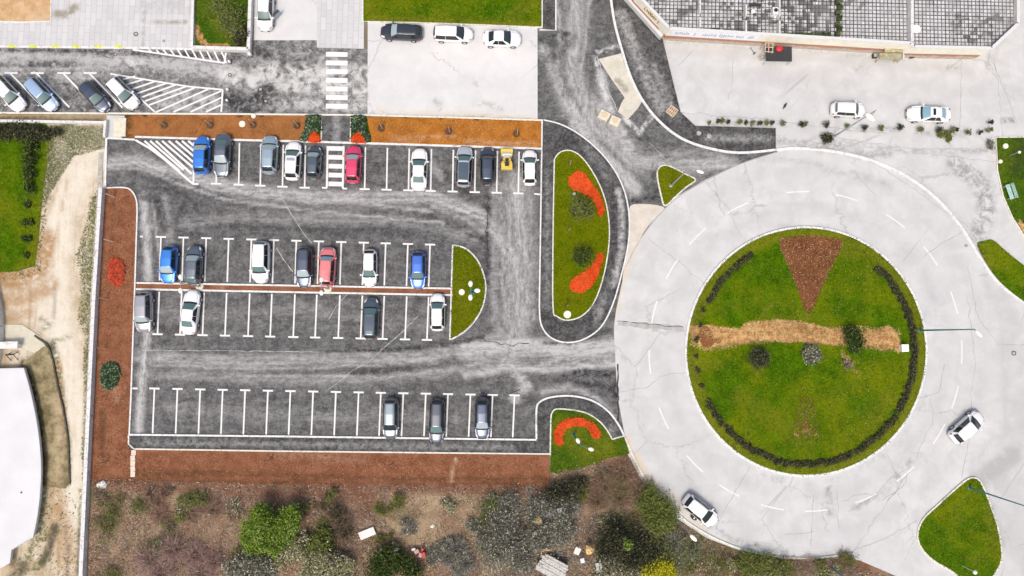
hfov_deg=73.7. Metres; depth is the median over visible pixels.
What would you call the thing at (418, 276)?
parked car
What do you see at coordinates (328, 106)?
road markings
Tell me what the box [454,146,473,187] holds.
parked car
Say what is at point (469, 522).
scrub bush
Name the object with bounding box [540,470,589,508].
dark bush
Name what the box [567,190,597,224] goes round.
young tree
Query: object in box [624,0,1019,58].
terrace building
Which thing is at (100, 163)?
gutter
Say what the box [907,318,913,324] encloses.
hedge plant
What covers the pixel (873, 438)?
hedge plant
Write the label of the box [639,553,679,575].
yellow bush
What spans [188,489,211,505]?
scrub bush
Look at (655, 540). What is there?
scrub bush
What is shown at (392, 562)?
dark bush
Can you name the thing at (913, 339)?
hedge plant
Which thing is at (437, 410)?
parked car
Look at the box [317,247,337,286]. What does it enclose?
parked car
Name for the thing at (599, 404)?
kerb
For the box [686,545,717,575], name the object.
scrub bush
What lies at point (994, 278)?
kerb
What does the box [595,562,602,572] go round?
concrete slab
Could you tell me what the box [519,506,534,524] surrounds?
scrub bush
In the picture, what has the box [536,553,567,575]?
ruined roof
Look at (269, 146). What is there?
parked car
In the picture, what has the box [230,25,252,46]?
wild bush
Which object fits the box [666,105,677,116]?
wooden pallet
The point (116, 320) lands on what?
bark chips
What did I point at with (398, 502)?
scrub bush
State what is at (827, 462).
hedge plant
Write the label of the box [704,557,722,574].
scrub bush
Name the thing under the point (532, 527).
scrub bush
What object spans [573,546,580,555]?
white block
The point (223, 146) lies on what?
parked car
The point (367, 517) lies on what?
undergrowth
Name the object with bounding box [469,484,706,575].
thicket
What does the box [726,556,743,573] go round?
scrub bush
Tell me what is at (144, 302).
parked car
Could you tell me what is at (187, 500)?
scrub bush
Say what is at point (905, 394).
hedge plant
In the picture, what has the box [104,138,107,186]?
kerb
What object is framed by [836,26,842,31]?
planter
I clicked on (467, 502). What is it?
thicket
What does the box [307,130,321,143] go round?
flower patch
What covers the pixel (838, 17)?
planter
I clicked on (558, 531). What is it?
thorn bush
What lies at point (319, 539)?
olive bush
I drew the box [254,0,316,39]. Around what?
concrete road
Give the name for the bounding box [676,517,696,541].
street lamp
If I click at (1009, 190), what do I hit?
park bench
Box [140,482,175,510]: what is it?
bush
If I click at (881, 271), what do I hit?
hedge plant
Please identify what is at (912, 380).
hedge plant
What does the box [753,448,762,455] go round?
hedge plant
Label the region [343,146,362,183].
parked car
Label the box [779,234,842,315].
bark chips
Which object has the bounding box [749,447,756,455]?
hedge plant
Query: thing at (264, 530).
leafy tree
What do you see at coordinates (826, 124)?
shrub
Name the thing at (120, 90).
parked car
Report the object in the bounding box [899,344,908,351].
utility box
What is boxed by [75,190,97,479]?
weeds
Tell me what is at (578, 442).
street lamp
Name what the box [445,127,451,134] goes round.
staked sapling
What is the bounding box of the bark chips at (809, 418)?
[794,397,818,437]
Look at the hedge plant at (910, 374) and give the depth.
74.15 m
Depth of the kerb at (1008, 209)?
75.93 m
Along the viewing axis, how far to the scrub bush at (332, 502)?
73.03 m
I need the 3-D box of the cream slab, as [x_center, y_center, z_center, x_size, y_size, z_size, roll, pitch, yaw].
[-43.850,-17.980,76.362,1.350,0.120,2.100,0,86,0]
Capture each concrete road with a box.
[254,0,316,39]
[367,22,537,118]
[614,0,1023,575]
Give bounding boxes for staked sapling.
[153,120,167,128]
[200,118,213,128]
[246,118,256,127]
[291,119,300,128]
[376,122,384,131]
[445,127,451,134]
[513,128,519,136]
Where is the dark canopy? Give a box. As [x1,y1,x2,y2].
[765,46,791,64]
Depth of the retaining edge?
74.04 m
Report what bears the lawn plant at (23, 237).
on the lawn at (15, 150)
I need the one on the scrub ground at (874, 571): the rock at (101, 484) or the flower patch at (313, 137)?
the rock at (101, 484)
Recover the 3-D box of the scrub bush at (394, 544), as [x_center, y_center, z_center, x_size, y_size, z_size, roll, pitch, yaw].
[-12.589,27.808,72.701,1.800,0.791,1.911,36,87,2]
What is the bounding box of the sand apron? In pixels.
[622,204,663,282]
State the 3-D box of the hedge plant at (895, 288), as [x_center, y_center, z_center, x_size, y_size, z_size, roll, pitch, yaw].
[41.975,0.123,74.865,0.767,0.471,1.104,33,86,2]
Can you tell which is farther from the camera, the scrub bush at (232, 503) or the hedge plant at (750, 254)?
the hedge plant at (750, 254)
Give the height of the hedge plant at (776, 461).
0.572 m
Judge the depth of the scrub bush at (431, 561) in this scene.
72.63 m
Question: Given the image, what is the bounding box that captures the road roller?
[501,149,512,169]
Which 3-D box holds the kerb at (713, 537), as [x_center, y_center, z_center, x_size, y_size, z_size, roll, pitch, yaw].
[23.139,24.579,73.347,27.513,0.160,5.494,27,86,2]
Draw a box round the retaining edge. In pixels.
[34,335,70,483]
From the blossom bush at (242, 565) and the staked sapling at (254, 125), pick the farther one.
the staked sapling at (254, 125)
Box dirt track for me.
[0,123,104,575]
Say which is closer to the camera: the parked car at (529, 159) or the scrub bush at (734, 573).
the scrub bush at (734, 573)
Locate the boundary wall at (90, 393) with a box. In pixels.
[79,187,104,575]
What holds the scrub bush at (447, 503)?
on the scrub ground at (874, 571)
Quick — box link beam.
[0,341,20,348]
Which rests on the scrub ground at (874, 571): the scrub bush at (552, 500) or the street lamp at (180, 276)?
the scrub bush at (552, 500)
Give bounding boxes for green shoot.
[624,539,632,550]
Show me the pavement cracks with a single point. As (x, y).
(653, 326)
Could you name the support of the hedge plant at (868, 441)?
on the lawn at (738, 284)
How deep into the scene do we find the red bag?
75.69 m
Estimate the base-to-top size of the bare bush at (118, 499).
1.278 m
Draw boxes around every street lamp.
[178,274,200,292]
[319,277,329,295]
[468,281,479,300]
[572,433,593,450]
[669,168,703,186]
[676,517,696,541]
[832,110,876,138]
[918,329,982,337]
[967,486,1023,505]
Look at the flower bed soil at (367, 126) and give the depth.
76.41 m
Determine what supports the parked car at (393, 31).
on the parking lot at (427, 75)
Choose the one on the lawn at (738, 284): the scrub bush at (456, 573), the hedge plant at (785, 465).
the hedge plant at (785, 465)
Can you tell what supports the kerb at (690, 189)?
on the concrete road at (810, 86)
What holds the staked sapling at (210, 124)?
on the flower bed soil at (152, 124)
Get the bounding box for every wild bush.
[204,0,247,43]
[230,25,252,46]
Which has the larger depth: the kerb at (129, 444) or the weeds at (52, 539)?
the kerb at (129, 444)
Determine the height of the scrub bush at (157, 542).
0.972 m
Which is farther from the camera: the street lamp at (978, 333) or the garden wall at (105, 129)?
the garden wall at (105, 129)
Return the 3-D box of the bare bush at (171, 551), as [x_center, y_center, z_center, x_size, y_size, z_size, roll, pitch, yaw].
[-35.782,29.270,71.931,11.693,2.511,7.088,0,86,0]
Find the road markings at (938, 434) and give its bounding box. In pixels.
[648,191,962,511]
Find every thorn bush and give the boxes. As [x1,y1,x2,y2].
[467,483,541,575]
[520,491,589,563]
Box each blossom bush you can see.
[216,544,284,575]
[293,541,355,575]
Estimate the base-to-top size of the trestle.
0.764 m
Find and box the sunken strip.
[22,347,68,488]
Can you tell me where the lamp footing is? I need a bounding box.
[196,283,203,290]
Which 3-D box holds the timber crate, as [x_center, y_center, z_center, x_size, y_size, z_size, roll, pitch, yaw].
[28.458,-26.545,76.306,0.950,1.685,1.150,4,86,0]
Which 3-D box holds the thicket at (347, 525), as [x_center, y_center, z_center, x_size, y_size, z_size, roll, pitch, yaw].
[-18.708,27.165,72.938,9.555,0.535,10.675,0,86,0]
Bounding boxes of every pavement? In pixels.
[129,436,549,452]
[537,397,622,439]
[540,120,628,341]
[542,0,554,29]
[612,0,775,150]
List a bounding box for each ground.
[33,10,550,475]
[86,454,894,575]
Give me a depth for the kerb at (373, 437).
73.88 m
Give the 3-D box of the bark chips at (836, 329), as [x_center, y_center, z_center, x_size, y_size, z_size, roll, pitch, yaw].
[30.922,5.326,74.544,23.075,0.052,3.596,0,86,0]
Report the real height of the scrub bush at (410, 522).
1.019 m
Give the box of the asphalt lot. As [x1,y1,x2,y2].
[107,0,776,454]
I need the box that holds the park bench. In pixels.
[1004,183,1017,199]
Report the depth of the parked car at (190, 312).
74.01 m
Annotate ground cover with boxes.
[100,361,120,390]
[299,114,321,141]
[349,114,370,142]
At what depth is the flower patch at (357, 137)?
76.15 m
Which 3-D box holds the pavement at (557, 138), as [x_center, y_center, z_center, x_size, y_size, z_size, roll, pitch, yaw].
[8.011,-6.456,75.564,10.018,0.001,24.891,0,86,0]
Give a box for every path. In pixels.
[4,325,44,352]
[106,115,124,137]
[317,0,363,48]
[322,116,349,141]
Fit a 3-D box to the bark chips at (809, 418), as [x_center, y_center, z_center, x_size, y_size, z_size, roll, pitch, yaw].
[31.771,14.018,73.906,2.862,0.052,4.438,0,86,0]
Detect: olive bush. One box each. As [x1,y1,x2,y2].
[265,529,318,572]
[304,525,334,558]
[475,487,502,530]
[628,477,683,541]
[732,544,795,575]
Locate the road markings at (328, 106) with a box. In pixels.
[4,49,539,436]
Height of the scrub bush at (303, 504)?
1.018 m
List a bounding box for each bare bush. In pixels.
[97,489,128,538]
[121,531,226,575]
[142,494,241,531]
[315,500,358,547]
[435,535,478,575]
[585,453,652,518]
[587,547,642,575]
[647,526,706,575]
[694,550,736,575]
[789,551,862,575]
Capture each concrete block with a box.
[597,109,610,121]
[608,115,620,127]
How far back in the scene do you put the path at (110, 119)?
76.46 m
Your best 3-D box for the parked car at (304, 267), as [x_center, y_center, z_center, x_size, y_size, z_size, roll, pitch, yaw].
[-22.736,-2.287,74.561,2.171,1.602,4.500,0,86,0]
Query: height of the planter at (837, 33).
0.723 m
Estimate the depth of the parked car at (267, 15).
76.44 m
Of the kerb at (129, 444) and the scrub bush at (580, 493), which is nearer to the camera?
the scrub bush at (580, 493)
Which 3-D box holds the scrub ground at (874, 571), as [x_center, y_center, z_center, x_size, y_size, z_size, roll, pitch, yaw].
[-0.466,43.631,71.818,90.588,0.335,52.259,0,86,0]
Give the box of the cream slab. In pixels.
[113,118,126,136]
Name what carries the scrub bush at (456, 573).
on the scrub ground at (874, 571)
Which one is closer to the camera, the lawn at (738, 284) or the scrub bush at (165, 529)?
the scrub bush at (165, 529)
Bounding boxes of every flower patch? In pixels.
[107,257,126,286]
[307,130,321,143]
[350,131,365,143]
[554,417,601,446]
[568,170,604,216]
[570,252,604,293]
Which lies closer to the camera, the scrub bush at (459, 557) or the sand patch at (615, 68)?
the scrub bush at (459, 557)
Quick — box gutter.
[79,152,102,556]
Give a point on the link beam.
(10, 344)
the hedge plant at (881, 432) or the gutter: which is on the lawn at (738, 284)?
the hedge plant at (881, 432)
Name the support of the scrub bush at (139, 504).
on the scrub ground at (874, 571)
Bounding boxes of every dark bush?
[358,539,426,575]
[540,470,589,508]
[586,512,671,575]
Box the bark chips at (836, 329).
[690,320,899,352]
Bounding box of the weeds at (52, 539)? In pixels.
[13,485,80,575]
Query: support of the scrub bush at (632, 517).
on the scrub ground at (874, 571)
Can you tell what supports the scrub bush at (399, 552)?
on the scrub ground at (874, 571)
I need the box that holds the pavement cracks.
[95,50,1017,558]
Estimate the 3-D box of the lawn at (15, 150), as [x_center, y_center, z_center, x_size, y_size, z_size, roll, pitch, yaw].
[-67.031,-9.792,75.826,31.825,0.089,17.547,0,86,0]
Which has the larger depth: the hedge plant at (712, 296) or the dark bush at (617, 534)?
the hedge plant at (712, 296)
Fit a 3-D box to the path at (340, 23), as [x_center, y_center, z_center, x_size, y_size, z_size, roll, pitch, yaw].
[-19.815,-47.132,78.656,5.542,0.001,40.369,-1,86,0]
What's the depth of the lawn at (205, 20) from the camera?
77.22 m
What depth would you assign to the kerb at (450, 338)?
74.99 m
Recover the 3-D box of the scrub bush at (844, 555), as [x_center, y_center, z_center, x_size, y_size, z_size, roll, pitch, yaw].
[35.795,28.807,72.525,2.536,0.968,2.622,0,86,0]
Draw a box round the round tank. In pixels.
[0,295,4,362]
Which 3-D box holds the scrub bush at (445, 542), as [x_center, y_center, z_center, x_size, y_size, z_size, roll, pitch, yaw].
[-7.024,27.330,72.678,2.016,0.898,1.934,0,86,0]
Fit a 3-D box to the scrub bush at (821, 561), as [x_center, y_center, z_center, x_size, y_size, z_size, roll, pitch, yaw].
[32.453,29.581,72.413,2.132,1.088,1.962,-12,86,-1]
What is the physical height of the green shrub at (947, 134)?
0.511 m
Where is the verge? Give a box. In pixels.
[0,114,106,120]
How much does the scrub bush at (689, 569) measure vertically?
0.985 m
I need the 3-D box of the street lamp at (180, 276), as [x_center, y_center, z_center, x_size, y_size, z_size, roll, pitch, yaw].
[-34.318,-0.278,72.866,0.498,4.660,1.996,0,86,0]
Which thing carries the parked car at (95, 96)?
on the asphalt road at (289, 76)
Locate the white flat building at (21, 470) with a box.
[0,368,42,567]
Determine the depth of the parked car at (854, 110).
75.57 m
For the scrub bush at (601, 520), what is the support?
on the scrub ground at (874, 571)
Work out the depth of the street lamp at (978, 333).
69.89 m
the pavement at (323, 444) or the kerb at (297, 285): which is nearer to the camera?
the pavement at (323, 444)
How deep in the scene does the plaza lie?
77.25 m
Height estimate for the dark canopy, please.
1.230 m
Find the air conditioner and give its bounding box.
[771,7,778,15]
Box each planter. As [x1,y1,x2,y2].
[809,32,820,35]
[821,31,830,35]
[834,0,841,4]
[834,10,841,15]
[834,30,841,36]
[836,4,843,9]
[836,15,842,20]
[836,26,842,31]
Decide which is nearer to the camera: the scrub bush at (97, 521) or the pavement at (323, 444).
the scrub bush at (97, 521)
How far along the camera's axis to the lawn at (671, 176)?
75.91 m
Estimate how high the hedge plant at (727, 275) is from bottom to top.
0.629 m
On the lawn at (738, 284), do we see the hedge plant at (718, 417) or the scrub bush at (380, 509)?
the hedge plant at (718, 417)
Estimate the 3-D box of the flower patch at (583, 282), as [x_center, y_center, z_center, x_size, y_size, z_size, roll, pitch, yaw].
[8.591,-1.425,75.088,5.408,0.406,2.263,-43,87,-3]
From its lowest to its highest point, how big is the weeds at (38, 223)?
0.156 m
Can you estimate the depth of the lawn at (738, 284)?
74.45 m
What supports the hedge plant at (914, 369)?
on the lawn at (738, 284)
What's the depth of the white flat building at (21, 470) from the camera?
72.94 m
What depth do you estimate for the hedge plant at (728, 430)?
73.67 m
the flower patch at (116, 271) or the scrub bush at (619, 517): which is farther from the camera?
the flower patch at (116, 271)
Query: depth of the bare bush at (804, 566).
72.54 m
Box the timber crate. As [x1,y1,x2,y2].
[760,42,773,56]
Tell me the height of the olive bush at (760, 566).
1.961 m
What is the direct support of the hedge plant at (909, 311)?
on the lawn at (738, 284)
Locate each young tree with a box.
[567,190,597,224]
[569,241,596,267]
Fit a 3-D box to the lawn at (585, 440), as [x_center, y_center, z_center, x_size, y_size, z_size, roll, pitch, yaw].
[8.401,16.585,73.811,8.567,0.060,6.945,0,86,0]
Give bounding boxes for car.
[0,75,27,112]
[23,77,59,111]
[78,80,111,112]
[105,76,140,110]
[132,292,155,332]
[157,245,179,283]
[180,290,202,334]
[183,246,204,284]
[191,136,212,174]
[211,133,233,177]
[249,241,271,282]
[254,0,280,31]
[259,135,279,174]
[283,142,302,180]
[293,247,313,287]
[304,146,322,179]
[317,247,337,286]
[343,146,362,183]
[360,249,378,286]
[361,298,379,338]
[380,21,422,42]
[380,398,399,438]
[408,251,426,288]
[409,148,428,190]
[427,399,445,443]
[428,293,446,330]
[432,23,473,43]
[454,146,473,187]
[473,398,491,438]
[478,147,495,185]
[482,28,520,48]
[520,150,538,185]
[681,493,717,526]
[830,100,864,118]
[905,103,950,123]
[947,410,983,443]
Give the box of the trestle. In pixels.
[5,352,17,360]
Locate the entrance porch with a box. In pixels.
[875,48,903,62]
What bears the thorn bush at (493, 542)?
on the scrub ground at (874, 571)
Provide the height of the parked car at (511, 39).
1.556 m
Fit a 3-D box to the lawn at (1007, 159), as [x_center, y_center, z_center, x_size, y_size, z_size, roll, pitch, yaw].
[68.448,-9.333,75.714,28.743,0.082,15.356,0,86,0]
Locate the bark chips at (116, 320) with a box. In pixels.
[94,190,134,449]
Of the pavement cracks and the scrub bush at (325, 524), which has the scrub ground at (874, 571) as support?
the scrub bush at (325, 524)
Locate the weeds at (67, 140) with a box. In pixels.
[44,124,104,203]
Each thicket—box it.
[87,488,239,575]
[297,493,379,575]
[380,491,479,566]
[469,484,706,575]
[561,458,643,513]
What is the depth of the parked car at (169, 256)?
74.31 m
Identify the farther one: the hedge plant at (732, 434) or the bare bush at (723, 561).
the hedge plant at (732, 434)
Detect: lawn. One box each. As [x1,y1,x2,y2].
[0,124,53,271]
[195,0,247,46]
[363,0,540,26]
[451,245,484,337]
[550,410,628,473]
[553,151,608,318]
[658,166,694,204]
[687,228,925,474]
[919,479,1000,575]
[978,240,1023,300]
[997,138,1023,232]
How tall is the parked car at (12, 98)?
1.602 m
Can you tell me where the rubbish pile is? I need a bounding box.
[411,547,425,557]
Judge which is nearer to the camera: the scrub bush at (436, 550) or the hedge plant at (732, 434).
the scrub bush at (436, 550)
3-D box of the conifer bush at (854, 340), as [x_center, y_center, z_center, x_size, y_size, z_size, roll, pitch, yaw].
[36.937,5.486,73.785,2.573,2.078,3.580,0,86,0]
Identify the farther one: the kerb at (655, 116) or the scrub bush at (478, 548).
the kerb at (655, 116)
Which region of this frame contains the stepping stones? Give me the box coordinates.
[130,450,135,476]
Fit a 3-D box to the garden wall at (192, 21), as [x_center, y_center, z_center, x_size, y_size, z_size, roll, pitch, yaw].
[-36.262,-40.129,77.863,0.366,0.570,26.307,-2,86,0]
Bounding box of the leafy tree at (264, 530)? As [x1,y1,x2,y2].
[237,499,302,560]
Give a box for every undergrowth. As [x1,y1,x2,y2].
[89,455,880,575]
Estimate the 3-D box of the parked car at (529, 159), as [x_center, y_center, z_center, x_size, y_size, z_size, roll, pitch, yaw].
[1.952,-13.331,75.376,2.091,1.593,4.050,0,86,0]
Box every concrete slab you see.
[358,526,375,539]
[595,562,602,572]
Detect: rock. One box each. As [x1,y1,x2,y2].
[96,480,106,488]
[586,545,593,554]
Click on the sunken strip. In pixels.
(38, 365)
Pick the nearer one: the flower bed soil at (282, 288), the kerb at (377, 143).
the flower bed soil at (282, 288)
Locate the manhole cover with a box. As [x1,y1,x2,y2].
[757,54,764,60]
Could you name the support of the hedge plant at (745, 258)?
on the lawn at (738, 284)
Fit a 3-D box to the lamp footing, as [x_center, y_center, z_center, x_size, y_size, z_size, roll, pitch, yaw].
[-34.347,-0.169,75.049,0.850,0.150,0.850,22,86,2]
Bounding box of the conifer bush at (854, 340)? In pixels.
[842,323,866,354]
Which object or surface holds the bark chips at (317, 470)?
on the flower bed soil at (108, 353)
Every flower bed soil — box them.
[90,188,549,485]
[122,115,305,139]
[137,284,450,293]
[351,117,370,141]
[367,117,540,147]
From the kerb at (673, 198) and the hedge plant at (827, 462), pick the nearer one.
the hedge plant at (827, 462)
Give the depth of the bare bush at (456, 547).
72.31 m
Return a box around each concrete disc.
[239,121,245,126]
[459,289,464,294]
[563,311,570,317]
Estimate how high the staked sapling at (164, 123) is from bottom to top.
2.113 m
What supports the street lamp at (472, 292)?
on the lawn at (462, 268)
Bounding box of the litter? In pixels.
[90,470,873,575]
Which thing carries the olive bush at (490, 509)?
on the scrub ground at (874, 571)
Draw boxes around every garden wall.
[0,119,103,124]
[103,120,107,137]
[190,0,194,47]
[192,0,253,52]
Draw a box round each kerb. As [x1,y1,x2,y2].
[0,0,51,22]
[0,45,192,49]
[0,112,541,120]
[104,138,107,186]
[104,187,137,434]
[107,137,134,140]
[128,435,549,454]
[129,434,536,440]
[135,136,541,149]
[136,282,450,288]
[136,288,452,295]
[362,0,541,27]
[449,245,486,339]
[535,395,624,438]
[539,0,556,30]
[539,119,629,342]
[550,408,623,454]
[552,150,609,320]
[610,0,775,153]
[624,436,853,558]
[626,152,775,266]
[656,164,695,205]
[684,226,927,476]
[776,147,1023,302]
[916,477,1002,575]
[995,136,1023,236]
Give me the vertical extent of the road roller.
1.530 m
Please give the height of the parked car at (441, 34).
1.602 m
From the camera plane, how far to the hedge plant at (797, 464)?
73.43 m
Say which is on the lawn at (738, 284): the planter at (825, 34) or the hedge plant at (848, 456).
the hedge plant at (848, 456)
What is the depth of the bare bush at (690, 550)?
72.34 m
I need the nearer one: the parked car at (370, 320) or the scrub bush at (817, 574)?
the scrub bush at (817, 574)
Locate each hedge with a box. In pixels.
[0,118,62,143]
[18,137,43,194]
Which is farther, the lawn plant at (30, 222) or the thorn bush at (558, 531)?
the lawn plant at (30, 222)
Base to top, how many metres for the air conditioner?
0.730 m
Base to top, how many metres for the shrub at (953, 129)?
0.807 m
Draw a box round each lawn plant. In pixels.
[20,235,26,241]
[21,218,27,227]
[23,252,30,258]
[24,200,31,208]
[26,234,32,241]
[27,217,33,225]
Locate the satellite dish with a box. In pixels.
[914,24,920,32]
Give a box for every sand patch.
[0,0,49,20]
[599,53,641,118]
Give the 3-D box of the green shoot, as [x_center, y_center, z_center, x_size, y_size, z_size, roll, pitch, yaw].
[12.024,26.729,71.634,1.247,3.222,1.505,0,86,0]
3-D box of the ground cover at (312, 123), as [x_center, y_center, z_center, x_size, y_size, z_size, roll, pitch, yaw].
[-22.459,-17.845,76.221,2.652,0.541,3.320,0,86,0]
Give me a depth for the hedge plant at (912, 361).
74.27 m
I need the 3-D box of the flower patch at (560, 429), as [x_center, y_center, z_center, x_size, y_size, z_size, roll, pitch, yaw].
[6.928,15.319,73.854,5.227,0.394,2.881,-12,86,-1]
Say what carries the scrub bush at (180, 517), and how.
on the scrub ground at (874, 571)
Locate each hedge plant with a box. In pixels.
[709,292,717,299]
[715,279,722,287]
[716,415,722,421]
[718,275,725,281]
[725,272,730,278]
[725,426,733,432]
[728,431,735,437]
[736,258,744,265]
[741,255,748,262]
[745,443,751,450]
[747,251,753,257]
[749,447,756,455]
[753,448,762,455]
[773,455,779,464]
[782,460,789,467]
[794,460,800,466]
[799,460,805,467]
[808,459,815,467]
[818,458,825,464]
[825,459,829,466]
[834,457,840,463]
[838,454,845,462]
[844,452,852,460]
[857,446,865,452]
[861,441,866,449]
[864,436,871,444]
[869,436,875,442]
[876,428,884,435]
[877,268,884,275]
[884,421,890,428]
[888,418,895,425]
[891,284,897,293]
[901,305,908,311]
[901,392,908,399]
[902,383,910,391]
[905,308,912,315]
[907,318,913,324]
[907,359,916,364]
[907,372,915,378]
[909,327,917,333]
[909,336,916,342]
[909,376,915,382]
[911,367,916,374]
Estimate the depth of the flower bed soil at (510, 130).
76.36 m
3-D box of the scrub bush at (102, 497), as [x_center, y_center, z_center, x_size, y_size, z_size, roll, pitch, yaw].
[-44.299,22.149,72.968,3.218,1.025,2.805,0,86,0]
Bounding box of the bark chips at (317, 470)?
[93,453,546,487]
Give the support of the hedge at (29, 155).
on the lawn at (15, 150)
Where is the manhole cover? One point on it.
(762, 58)
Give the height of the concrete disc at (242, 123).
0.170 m
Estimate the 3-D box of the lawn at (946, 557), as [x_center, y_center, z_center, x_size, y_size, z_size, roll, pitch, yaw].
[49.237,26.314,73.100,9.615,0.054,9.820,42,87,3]
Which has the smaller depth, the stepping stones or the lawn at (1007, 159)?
the stepping stones
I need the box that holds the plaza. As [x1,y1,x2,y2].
[0,0,194,47]
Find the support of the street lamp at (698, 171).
on the lawn at (671, 176)
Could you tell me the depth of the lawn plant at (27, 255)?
75.08 m
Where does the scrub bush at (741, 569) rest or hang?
on the scrub ground at (874, 571)
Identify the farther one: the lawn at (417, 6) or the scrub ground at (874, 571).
the lawn at (417, 6)
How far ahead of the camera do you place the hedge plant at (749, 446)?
73.54 m
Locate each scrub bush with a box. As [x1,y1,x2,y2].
[86,486,112,507]
[86,510,114,534]
[97,562,124,575]
[128,493,156,516]
[142,536,163,556]
[158,518,177,541]
[170,508,188,527]
[173,502,192,515]
[174,489,197,509]
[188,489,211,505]
[222,496,244,523]
[231,542,257,556]
[295,497,317,517]
[309,515,338,533]
[318,495,340,517]
[323,488,338,503]
[372,501,394,516]
[374,531,393,543]
[385,539,400,551]
[386,541,405,555]
[390,491,407,512]
[398,516,419,536]
[422,545,442,569]
[427,531,449,564]
[438,535,453,550]
[439,496,457,514]
[448,563,469,575]
[453,550,467,568]
[463,518,481,533]
[465,524,481,544]
[473,542,486,552]
[484,486,500,513]
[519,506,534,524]
[527,521,540,532]
[539,492,561,511]
[577,489,592,504]
[580,480,594,494]
[595,512,615,531]
[605,511,632,529]
[623,508,642,529]
[648,534,660,551]
[683,561,698,575]
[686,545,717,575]
[701,552,727,575]
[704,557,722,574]
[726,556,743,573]
[729,566,749,575]
[737,559,752,575]
[750,555,777,574]
[778,557,794,575]
[807,559,836,575]
[808,557,826,572]
[821,557,841,575]
[833,550,860,575]
[837,546,858,569]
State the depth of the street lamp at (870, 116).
68.31 m
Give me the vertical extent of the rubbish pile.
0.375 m
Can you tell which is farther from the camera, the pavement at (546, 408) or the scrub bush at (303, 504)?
the pavement at (546, 408)
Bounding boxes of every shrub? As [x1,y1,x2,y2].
[741,342,771,372]
[800,341,822,366]
[820,132,833,144]
[822,120,830,127]
[861,125,868,131]
[894,123,904,131]
[916,126,924,133]
[936,126,943,132]
[937,128,952,142]
[948,126,955,133]
[984,138,995,150]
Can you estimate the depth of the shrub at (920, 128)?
75.92 m
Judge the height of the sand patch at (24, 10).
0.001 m
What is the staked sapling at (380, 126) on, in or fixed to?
on the flower bed soil at (510, 130)
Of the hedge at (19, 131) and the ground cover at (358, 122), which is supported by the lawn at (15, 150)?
the hedge at (19, 131)
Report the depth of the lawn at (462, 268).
75.05 m
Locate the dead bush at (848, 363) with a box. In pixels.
[841,355,854,369]
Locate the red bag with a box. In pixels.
[776,46,782,51]
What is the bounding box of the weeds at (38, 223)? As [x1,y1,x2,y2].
[1,138,55,279]
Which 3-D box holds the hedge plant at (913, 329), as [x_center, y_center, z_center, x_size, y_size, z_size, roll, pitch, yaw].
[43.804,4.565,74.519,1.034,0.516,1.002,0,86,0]
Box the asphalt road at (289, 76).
[0,40,367,115]

